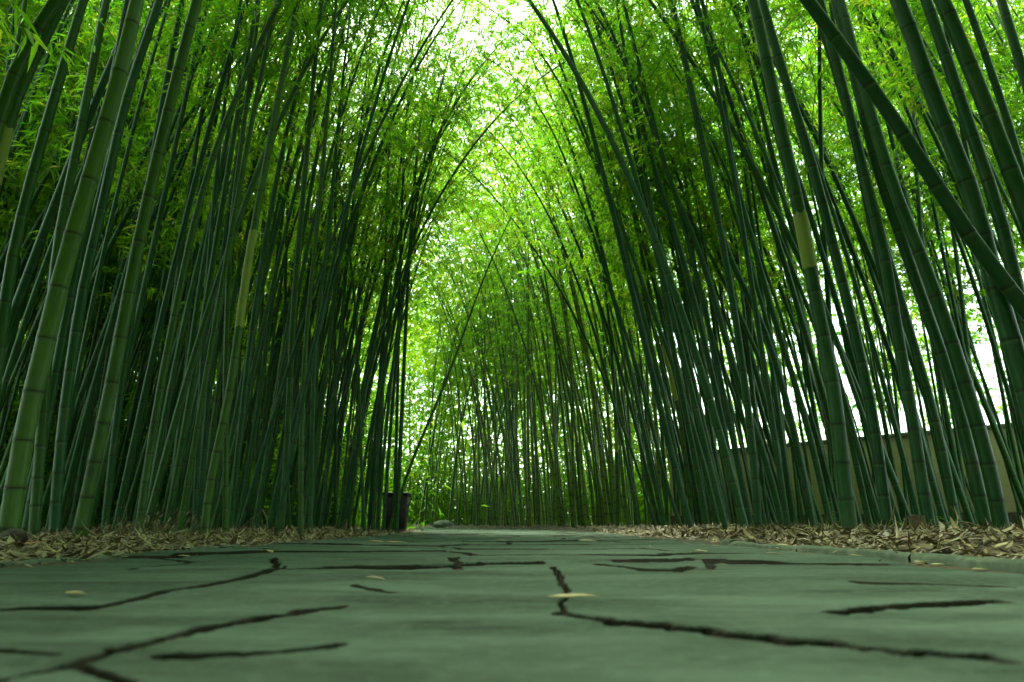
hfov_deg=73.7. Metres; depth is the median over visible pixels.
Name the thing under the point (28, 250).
bamboo
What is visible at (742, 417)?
bamboo
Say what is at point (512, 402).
bamboo
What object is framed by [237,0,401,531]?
bamboo
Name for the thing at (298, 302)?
bamboo
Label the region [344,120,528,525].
bamboo
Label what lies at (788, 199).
bamboo
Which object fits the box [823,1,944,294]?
bamboo
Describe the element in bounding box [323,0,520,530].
bamboo
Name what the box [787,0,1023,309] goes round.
bamboo
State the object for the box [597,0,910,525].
bamboo
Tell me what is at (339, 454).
bamboo
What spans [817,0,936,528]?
bamboo
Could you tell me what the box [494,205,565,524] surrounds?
bamboo
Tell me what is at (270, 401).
bamboo
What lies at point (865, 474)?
bamboo
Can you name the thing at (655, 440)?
bamboo
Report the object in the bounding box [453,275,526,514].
bamboo
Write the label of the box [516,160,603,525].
bamboo
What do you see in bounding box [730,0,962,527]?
bamboo
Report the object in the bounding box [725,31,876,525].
bamboo
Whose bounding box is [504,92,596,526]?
bamboo
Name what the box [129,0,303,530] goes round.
bamboo
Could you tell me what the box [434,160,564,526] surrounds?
bamboo
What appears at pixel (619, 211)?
bamboo
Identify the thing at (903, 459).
bamboo
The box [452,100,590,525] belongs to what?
bamboo
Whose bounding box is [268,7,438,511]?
bamboo
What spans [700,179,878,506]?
bamboo
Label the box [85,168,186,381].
bamboo
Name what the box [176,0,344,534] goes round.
bamboo
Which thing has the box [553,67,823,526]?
bamboo
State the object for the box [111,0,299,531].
bamboo
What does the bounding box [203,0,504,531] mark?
bamboo
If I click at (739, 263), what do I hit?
bamboo
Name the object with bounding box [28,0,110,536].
bamboo
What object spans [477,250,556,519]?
bamboo
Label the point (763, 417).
bamboo
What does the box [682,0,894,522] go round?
bamboo
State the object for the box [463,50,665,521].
bamboo
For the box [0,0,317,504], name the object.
bamboo
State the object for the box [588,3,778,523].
bamboo
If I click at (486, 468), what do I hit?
bamboo
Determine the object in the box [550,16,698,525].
bamboo
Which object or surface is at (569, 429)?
bamboo
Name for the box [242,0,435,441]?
bamboo
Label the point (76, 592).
fallen leaf
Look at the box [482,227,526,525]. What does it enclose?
bamboo
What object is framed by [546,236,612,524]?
bamboo
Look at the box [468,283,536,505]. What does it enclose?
bamboo
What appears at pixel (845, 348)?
bamboo
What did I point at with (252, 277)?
bamboo
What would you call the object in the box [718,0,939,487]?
bamboo
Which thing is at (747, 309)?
bamboo
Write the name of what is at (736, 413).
bamboo
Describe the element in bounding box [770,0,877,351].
bamboo
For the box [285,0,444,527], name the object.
bamboo
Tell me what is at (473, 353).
bamboo
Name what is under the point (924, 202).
bamboo
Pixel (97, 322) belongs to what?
bamboo
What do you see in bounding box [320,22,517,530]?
bamboo
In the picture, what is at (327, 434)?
bamboo
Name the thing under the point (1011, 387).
bamboo
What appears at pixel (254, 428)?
bamboo
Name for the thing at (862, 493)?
bamboo
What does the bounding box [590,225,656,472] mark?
bamboo
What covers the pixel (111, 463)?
bamboo
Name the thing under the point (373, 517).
bamboo
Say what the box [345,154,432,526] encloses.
bamboo
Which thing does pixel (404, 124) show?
bamboo
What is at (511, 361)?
bamboo
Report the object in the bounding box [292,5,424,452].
bamboo
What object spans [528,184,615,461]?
bamboo
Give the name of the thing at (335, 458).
bamboo
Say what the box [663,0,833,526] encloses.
bamboo
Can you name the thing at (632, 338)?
bamboo
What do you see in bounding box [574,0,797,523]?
bamboo
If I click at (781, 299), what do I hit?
bamboo
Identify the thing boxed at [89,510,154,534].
dry shrub
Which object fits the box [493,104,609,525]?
bamboo
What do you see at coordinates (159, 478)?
bamboo
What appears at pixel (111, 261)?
bamboo
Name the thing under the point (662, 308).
bamboo
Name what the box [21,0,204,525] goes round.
bamboo
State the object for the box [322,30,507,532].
bamboo
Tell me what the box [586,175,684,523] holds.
bamboo
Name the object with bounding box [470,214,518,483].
bamboo
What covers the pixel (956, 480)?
bamboo
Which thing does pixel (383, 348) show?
bamboo
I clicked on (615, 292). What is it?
bamboo
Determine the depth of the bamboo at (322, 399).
9.58 m
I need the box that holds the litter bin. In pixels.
[382,492,411,530]
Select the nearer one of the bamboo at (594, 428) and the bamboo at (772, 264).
the bamboo at (772, 264)
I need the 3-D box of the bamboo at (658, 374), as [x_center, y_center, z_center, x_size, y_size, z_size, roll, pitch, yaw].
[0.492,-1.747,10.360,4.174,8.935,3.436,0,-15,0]
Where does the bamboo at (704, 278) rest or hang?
on the ground
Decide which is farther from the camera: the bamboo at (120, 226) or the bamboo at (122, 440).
the bamboo at (122, 440)
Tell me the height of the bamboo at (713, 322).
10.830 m
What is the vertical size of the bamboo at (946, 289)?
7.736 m
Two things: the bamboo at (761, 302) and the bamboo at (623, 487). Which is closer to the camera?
the bamboo at (761, 302)
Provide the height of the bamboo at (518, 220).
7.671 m
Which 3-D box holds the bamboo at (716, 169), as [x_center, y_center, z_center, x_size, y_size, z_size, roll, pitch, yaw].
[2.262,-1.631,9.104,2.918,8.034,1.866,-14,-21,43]
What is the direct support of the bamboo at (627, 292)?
on the ground
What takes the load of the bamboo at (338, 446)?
on the ground
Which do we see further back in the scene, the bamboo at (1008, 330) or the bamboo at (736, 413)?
the bamboo at (736, 413)
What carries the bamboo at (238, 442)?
on the ground
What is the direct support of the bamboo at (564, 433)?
on the ground
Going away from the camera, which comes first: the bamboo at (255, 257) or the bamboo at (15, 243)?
the bamboo at (15, 243)
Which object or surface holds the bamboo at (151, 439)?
on the ground
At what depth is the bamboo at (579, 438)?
15.37 m
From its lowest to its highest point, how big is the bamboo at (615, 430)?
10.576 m
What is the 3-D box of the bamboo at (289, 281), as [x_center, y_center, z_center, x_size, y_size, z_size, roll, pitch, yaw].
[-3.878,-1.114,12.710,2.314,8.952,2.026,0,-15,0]
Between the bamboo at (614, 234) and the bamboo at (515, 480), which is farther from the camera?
the bamboo at (515, 480)
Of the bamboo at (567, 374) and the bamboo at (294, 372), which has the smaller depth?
the bamboo at (294, 372)
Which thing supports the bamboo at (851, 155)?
on the ground
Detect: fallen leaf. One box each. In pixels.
[66,591,85,594]
[366,576,385,579]
[547,594,597,597]
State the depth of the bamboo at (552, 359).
20.61 m
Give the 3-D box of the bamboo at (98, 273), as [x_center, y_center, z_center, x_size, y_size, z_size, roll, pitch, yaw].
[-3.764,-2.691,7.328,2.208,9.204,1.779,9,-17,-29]
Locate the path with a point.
(468, 605)
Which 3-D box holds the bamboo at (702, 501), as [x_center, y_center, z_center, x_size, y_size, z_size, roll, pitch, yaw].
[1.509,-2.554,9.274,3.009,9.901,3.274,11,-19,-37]
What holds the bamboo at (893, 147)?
on the ground
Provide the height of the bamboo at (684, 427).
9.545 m
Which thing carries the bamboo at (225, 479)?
on the ground
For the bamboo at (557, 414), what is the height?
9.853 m
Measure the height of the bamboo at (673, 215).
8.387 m
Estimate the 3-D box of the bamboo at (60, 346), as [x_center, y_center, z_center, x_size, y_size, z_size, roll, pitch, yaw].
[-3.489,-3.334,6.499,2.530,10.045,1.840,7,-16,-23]
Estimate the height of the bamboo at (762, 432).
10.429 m
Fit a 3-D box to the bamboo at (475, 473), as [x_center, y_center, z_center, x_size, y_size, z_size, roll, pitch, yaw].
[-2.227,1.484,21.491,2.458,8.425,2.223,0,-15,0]
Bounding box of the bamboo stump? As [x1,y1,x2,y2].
[907,514,927,528]
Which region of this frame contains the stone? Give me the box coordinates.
[0,527,28,542]
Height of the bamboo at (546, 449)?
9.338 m
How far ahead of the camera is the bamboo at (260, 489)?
8.27 m
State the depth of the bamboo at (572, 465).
16.13 m
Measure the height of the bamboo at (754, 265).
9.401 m
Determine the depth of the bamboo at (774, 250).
15.64 m
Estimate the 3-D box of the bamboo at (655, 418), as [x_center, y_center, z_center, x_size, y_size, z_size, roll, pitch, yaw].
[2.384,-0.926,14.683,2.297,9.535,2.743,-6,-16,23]
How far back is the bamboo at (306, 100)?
8.59 m
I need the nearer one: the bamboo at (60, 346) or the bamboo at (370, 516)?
the bamboo at (60, 346)
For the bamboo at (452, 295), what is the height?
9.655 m
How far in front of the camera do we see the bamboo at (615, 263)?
12.48 m
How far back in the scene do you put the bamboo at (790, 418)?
7.79 m
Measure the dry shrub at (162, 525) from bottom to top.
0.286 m
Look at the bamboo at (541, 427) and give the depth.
20.49 m
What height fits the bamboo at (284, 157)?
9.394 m
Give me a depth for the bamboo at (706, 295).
14.13 m
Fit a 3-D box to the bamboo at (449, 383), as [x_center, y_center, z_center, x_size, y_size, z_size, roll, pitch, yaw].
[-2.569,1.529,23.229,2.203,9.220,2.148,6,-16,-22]
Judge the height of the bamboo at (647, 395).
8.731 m
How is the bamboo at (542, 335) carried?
on the ground
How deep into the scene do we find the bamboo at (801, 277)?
13.93 m
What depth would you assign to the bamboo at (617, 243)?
14.06 m
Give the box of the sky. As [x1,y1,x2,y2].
[85,0,1023,520]
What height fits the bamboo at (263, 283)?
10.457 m
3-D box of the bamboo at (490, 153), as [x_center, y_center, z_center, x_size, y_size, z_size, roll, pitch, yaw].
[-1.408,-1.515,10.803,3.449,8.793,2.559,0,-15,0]
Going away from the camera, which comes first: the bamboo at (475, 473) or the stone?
the stone
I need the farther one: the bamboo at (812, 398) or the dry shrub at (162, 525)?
the bamboo at (812, 398)
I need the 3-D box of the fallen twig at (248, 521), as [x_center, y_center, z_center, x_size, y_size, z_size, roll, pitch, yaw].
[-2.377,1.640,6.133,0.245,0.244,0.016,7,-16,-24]
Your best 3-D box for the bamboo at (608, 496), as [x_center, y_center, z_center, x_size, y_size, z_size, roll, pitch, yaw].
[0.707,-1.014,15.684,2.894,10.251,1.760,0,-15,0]
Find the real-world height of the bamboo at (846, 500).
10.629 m
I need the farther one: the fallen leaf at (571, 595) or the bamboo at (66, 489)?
the bamboo at (66, 489)
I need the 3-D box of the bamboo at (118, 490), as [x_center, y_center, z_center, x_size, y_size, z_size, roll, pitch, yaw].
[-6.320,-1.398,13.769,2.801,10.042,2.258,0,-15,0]
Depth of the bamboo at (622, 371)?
15.39 m
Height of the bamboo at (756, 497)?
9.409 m
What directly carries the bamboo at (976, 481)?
on the ground
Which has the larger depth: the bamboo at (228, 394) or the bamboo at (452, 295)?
the bamboo at (452, 295)
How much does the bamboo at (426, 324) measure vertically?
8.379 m
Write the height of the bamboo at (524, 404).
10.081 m
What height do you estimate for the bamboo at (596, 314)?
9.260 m
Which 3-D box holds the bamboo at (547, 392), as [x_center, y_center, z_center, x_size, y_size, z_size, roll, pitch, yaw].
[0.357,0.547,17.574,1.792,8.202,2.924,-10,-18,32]
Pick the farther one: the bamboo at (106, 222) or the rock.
the rock
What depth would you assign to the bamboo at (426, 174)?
14.18 m
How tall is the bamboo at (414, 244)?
8.381 m
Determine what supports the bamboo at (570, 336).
on the ground
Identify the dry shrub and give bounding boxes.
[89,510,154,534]
[117,504,196,531]
[152,504,221,532]
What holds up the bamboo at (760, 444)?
on the ground
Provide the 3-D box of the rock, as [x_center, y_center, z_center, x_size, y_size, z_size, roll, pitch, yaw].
[-2.241,6.050,22.182,0.678,0.473,0.608,0,-15,0]
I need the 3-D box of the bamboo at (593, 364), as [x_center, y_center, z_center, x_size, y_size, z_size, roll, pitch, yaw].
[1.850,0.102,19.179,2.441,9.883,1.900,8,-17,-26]
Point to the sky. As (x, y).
(983, 354)
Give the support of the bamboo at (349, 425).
on the ground
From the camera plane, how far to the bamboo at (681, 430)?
10.81 m
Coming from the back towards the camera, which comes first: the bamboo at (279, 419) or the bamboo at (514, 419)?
the bamboo at (514, 419)
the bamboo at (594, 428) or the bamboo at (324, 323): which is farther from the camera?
the bamboo at (594, 428)
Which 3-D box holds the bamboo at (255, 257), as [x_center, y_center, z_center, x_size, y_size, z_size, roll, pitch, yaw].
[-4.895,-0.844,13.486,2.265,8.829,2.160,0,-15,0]
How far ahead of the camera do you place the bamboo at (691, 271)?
12.22 m
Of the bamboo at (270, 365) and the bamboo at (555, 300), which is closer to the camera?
the bamboo at (270, 365)
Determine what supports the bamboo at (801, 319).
on the ground
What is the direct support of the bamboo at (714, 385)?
on the ground
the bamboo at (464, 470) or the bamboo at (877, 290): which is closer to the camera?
the bamboo at (877, 290)
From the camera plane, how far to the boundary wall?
16.07 m
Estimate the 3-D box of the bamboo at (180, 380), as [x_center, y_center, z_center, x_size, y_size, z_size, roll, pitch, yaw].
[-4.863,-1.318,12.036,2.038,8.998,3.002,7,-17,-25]
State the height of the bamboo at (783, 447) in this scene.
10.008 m
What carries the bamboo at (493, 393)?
on the ground
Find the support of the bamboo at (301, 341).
on the ground
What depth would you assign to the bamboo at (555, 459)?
16.21 m
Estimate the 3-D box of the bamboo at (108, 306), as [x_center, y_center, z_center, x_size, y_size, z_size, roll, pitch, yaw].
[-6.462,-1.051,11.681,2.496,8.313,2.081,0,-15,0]
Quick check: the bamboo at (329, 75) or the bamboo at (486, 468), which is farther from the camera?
the bamboo at (486, 468)
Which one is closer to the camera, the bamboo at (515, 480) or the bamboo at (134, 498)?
the bamboo at (134, 498)
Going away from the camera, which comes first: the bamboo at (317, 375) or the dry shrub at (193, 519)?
the dry shrub at (193, 519)
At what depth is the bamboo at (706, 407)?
10.63 m
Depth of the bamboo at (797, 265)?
14.94 m
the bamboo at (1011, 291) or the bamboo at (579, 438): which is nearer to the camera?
the bamboo at (1011, 291)
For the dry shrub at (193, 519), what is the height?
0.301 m
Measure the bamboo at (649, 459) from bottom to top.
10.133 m
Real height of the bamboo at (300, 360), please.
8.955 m
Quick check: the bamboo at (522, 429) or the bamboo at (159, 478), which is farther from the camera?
the bamboo at (522, 429)
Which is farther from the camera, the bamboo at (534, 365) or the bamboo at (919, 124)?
the bamboo at (534, 365)
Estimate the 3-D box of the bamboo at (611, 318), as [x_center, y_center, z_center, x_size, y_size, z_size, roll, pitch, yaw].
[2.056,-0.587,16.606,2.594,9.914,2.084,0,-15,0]
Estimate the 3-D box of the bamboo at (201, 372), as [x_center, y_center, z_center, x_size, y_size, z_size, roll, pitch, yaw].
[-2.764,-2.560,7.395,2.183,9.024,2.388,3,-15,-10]
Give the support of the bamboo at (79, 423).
on the ground
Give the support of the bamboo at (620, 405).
on the ground
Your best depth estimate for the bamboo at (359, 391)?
9.96 m
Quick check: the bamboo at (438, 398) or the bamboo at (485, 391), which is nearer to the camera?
the bamboo at (438, 398)
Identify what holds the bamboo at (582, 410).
on the ground
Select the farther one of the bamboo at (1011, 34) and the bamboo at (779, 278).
the bamboo at (779, 278)
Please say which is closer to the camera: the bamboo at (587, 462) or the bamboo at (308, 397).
the bamboo at (308, 397)
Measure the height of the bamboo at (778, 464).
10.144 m
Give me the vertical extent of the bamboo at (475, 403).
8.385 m
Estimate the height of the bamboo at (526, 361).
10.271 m
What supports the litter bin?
on the ground
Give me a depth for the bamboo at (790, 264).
8.95 m
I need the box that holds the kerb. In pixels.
[0,539,1023,573]
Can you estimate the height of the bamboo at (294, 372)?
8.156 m
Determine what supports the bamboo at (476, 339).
on the ground
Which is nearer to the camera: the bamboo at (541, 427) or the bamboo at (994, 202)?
the bamboo at (994, 202)
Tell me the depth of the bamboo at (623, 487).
16.58 m
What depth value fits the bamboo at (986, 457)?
4.84 m
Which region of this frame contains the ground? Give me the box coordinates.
[0,525,1023,574]
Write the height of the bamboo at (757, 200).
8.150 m
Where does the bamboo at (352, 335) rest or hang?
on the ground
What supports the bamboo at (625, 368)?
on the ground
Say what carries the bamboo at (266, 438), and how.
on the ground
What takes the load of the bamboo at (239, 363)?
on the ground
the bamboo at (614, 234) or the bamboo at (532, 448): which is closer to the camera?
the bamboo at (614, 234)
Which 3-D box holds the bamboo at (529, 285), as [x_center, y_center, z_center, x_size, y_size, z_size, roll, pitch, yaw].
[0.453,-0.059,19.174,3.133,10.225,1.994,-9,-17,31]
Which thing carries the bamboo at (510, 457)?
on the ground
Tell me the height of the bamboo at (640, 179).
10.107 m
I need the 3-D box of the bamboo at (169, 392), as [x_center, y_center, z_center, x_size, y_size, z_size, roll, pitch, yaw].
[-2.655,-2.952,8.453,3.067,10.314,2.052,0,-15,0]
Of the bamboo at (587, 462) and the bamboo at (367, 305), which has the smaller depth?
the bamboo at (367, 305)
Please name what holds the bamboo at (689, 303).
on the ground
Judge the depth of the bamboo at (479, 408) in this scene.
20.91 m
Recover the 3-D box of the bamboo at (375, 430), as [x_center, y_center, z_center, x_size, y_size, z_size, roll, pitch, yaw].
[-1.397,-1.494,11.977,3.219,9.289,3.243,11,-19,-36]
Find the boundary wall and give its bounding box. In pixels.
[666,423,1023,525]
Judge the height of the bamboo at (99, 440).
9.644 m
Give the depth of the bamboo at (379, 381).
12.10 m
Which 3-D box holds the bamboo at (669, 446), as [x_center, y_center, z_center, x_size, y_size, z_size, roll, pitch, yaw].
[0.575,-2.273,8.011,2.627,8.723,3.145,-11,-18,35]
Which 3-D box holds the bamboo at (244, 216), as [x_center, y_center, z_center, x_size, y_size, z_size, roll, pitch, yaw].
[-4.220,-1.732,12.241,4.363,9.896,2.242,0,-15,0]
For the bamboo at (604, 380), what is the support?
on the ground
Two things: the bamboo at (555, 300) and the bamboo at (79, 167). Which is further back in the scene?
the bamboo at (555, 300)
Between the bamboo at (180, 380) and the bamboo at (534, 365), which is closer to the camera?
the bamboo at (180, 380)
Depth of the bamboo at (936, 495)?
6.87 m
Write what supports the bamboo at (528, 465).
on the ground
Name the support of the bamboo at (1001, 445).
on the ground
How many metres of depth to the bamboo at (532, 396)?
18.89 m
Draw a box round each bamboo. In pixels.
[0,0,63,143]
[0,0,69,187]
[0,0,87,395]
[0,0,144,532]
[0,0,151,375]
[0,0,268,409]
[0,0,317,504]
[1,0,143,354]
[6,0,232,346]
[8,61,159,291]
[21,0,128,531]
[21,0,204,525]
[23,3,138,272]
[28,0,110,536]
[29,57,172,299]
[41,4,199,528]
[44,0,240,533]
[48,0,163,537]
[48,67,212,347]
[62,1,296,516]
[64,0,336,484]
[70,0,202,538]
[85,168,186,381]
[89,0,226,531]
[97,77,335,526]
[100,0,223,533]
[110,100,251,525]
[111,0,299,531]
[120,4,259,522]
[125,0,398,533]
[127,117,285,526]
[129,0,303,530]
[134,0,411,534]
[143,0,430,531]
[145,0,323,514]
[151,31,408,525]
[155,0,357,532]
[161,13,305,455]
[169,0,350,530]
[173,1,391,523]
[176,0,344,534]
[179,2,318,527]
[189,3,428,528]
[191,0,289,532]
[191,1,312,529]
[200,0,440,532]
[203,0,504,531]
[204,6,358,527]
[209,108,320,423]
[212,0,367,529]
[215,0,392,528]
[220,2,355,519]
[229,2,417,499]
[233,4,464,528]
[233,92,351,525]
[235,0,447,529]
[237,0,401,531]
[237,0,591,530]
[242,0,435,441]
[251,0,469,529]
[252,0,408,528]
[252,87,371,501]
[253,0,504,528]
[253,7,404,524]
[256,110,333,481]
[257,0,378,492]
[258,0,429,526]
[258,38,451,469]
[260,99,370,417]
[264,36,464,530]
[265,0,499,527]
[266,0,456,533]
[266,47,357,526]
[267,8,414,447]
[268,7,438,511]
[268,33,382,356]
[271,88,434,506]
[272,44,390,527]
[273,0,491,535]
[278,0,520,526]
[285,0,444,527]
[285,71,655,527]
[286,82,452,505]
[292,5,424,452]
[296,0,418,527]
[302,0,440,522]
[312,0,479,525]
[312,121,413,525]
[313,54,496,523]
[314,0,531,530]
[315,81,484,525]
[316,69,469,525]
[316,96,450,527]
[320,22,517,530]
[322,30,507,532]
[323,0,496,525]
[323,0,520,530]
[323,90,448,526]
[328,1,464,528]
[336,0,571,529]
[336,2,695,528]
[341,2,464,493]
[341,121,516,424]
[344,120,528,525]
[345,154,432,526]
[348,54,534,528]
[351,52,495,378]
[351,116,482,526]
[352,1,571,530]
[354,0,507,530]
[361,48,517,521]
[387,140,602,530]
[408,264,474,518]
[412,258,496,515]
[413,264,478,525]
[415,257,493,525]
[419,0,748,527]
[419,238,494,525]
[420,92,640,526]
[423,227,519,525]
[426,231,509,511]
[428,0,672,526]
[432,0,689,524]
[432,250,508,524]
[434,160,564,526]
[437,268,487,516]
[439,182,523,525]
[440,181,600,523]
[441,18,682,525]
[441,231,510,525]
[442,167,595,524]
[443,251,499,524]
[451,214,503,525]
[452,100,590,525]
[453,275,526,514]
[457,226,511,524]
[460,115,580,525]
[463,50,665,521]
[463,233,542,525]
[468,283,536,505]
[469,106,636,524]
[469,218,541,525]
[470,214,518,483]
[472,230,544,526]
[473,96,628,526]
[473,265,524,500]
[474,198,543,524]
[475,85,660,526]
[475,174,579,525]
[476,176,564,495]
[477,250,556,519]
[478,196,564,524]
[479,216,549,524]
[480,201,565,524]
[481,255,552,444]
[482,192,570,524]
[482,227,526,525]
[484,212,604,520]
[484,282,522,524]
[486,133,554,525]
[488,186,627,524]
[491,0,698,528]
[491,98,613,525]
[492,0,719,524]
[492,141,579,527]
[492,191,554,524]
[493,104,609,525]
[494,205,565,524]
[496,0,708,526]
[496,251,545,525]
[498,252,554,523]
[503,167,574,526]
[504,14,711,523]
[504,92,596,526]
[505,0,728,529]
[506,191,593,526]
[508,194,599,525]
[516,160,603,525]
[516,263,576,521]
[519,109,655,523]
[520,163,640,523]
[521,125,593,524]
[522,23,656,526]
[524,187,608,473]
[526,191,599,522]
[527,80,730,517]
[528,149,720,522]
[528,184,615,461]
[530,0,753,524]
[533,22,702,525]
[533,196,589,493]
[536,28,699,524]
[542,0,830,528]
[543,1,676,345]
[544,0,702,520]
[545,4,707,468]
[546,193,644,522]
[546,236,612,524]
[547,217,590,523]
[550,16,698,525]
[550,137,714,459]
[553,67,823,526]
[553,136,632,425]
[559,3,694,523]
[560,1,731,525]
[564,91,777,525]
[566,0,783,525]
[567,10,737,524]
[569,8,726,401]
[569,220,630,523]
[574,0,727,514]
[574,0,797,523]
[575,121,635,498]
[576,1,739,525]
[580,114,710,505]
[582,29,766,525]
[584,138,666,522]
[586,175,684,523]
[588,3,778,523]
[588,102,658,345]
[589,5,779,492]
[590,0,840,525]
[590,0,863,525]
[590,91,733,522]
[590,110,711,526]
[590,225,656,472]
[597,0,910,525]
[601,19,734,524]
[602,0,757,450]
[603,0,871,505]
[609,0,818,526]
[616,0,735,523]
[626,0,816,526]
[632,0,901,527]
[634,124,780,502]
[635,0,754,524]
[635,7,742,463]
[640,0,808,524]
[642,0,775,466]
[649,0,880,525]
[652,66,807,524]
[654,178,767,358]
[655,16,761,510]
[659,0,834,237]
[659,0,834,491]
[662,0,783,523]
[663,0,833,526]
[664,6,817,525]
[674,0,872,528]
[678,67,782,442]
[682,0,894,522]
[684,0,833,458]
[688,218,767,409]
[689,0,919,514]
[695,0,790,526]
[695,0,876,490]
[696,10,860,469]
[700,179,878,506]
[704,13,846,525]
[705,70,977,523]
[716,124,837,521]
[717,0,950,524]
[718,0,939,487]
[722,42,938,527]
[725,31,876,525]
[727,177,832,383]
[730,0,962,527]
[730,127,838,338]
[731,2,974,525]
[741,134,821,351]
[746,134,809,329]
[747,0,857,531]
[752,51,846,361]
[759,0,894,527]
[769,0,948,527]
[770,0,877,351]
[770,3,1023,512]
[785,0,1003,274]
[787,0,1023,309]
[799,0,1023,320]
[807,41,987,332]
[809,159,973,504]
[810,1,977,520]
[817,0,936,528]
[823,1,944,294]
[829,1,1022,202]
[830,0,992,529]
[834,0,1009,528]
[871,0,1023,176]
[872,0,1023,446]
[889,0,1023,426]
[920,0,1023,341]
[933,0,1023,234]
[996,0,1023,93]
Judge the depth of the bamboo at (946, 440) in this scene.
12.49 m
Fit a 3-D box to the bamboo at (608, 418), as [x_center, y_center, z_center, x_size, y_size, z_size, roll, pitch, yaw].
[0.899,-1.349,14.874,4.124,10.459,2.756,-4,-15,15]
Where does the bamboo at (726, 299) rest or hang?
on the ground
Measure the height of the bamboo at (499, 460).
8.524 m
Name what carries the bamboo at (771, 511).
on the ground
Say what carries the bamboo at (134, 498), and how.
on the ground
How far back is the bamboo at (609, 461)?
16.16 m
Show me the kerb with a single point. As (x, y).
(1001, 564)
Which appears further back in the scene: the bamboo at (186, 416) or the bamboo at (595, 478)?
the bamboo at (595, 478)
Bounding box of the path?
[0,528,1023,681]
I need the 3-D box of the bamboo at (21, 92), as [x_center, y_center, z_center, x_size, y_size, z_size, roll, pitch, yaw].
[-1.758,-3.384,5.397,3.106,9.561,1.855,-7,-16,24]
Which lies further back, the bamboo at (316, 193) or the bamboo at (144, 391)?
the bamboo at (316, 193)
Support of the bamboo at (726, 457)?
on the ground
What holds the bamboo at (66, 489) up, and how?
on the ground
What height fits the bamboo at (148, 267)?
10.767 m
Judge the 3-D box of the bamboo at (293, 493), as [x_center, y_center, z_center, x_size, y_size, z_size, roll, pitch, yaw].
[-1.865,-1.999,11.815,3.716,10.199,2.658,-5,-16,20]
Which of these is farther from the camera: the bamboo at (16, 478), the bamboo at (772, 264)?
the bamboo at (772, 264)
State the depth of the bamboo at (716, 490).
6.85 m
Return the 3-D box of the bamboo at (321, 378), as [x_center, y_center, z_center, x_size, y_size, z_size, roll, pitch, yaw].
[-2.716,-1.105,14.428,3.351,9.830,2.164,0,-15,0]
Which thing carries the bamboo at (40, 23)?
on the ground
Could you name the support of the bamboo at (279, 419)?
on the ground
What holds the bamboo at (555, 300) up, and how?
on the ground
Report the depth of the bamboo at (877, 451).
5.45 m
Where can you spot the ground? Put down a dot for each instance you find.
(979, 543)
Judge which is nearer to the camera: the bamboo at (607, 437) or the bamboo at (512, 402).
the bamboo at (607, 437)
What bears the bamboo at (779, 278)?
on the ground
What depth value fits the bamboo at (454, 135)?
11.09 m
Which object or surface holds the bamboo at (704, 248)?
on the ground
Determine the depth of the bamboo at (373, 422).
12.80 m
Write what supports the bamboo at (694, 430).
on the ground
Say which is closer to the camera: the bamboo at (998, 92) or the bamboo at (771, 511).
the bamboo at (998, 92)
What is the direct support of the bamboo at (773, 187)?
on the ground
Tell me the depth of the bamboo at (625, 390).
12.59 m
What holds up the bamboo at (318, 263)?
on the ground
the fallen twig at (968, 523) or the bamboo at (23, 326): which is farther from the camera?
the bamboo at (23, 326)
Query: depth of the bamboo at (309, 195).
8.80 m
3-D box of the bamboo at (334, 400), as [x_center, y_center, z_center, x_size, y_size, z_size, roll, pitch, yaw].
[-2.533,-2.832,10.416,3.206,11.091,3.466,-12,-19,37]
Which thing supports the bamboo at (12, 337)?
on the ground
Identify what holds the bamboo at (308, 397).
on the ground
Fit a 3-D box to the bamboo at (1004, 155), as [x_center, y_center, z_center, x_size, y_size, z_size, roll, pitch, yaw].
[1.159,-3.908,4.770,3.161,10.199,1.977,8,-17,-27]
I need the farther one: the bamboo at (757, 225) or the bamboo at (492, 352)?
the bamboo at (492, 352)
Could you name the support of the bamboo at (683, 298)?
on the ground
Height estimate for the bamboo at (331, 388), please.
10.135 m
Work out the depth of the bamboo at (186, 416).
6.88 m
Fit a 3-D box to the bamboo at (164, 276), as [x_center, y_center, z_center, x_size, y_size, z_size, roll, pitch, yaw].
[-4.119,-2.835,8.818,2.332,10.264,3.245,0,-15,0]
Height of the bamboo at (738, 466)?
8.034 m
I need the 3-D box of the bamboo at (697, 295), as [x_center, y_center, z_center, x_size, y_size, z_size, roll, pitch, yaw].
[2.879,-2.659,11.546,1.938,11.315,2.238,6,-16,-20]
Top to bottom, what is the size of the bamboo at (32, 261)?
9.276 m
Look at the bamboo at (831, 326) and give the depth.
7.20 m
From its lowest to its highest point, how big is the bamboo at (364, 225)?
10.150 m
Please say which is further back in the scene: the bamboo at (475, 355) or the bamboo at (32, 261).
the bamboo at (475, 355)
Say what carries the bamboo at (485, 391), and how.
on the ground
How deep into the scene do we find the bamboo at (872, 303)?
7.58 m
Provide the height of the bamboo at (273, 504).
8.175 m
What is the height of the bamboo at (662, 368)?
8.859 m
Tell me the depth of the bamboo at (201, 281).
7.38 m
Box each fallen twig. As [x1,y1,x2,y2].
[237,511,261,531]
[944,521,989,530]
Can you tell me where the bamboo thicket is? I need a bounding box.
[0,0,1023,530]
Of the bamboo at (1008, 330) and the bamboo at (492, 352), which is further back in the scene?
the bamboo at (492, 352)
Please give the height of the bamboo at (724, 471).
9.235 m
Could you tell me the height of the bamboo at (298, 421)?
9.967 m

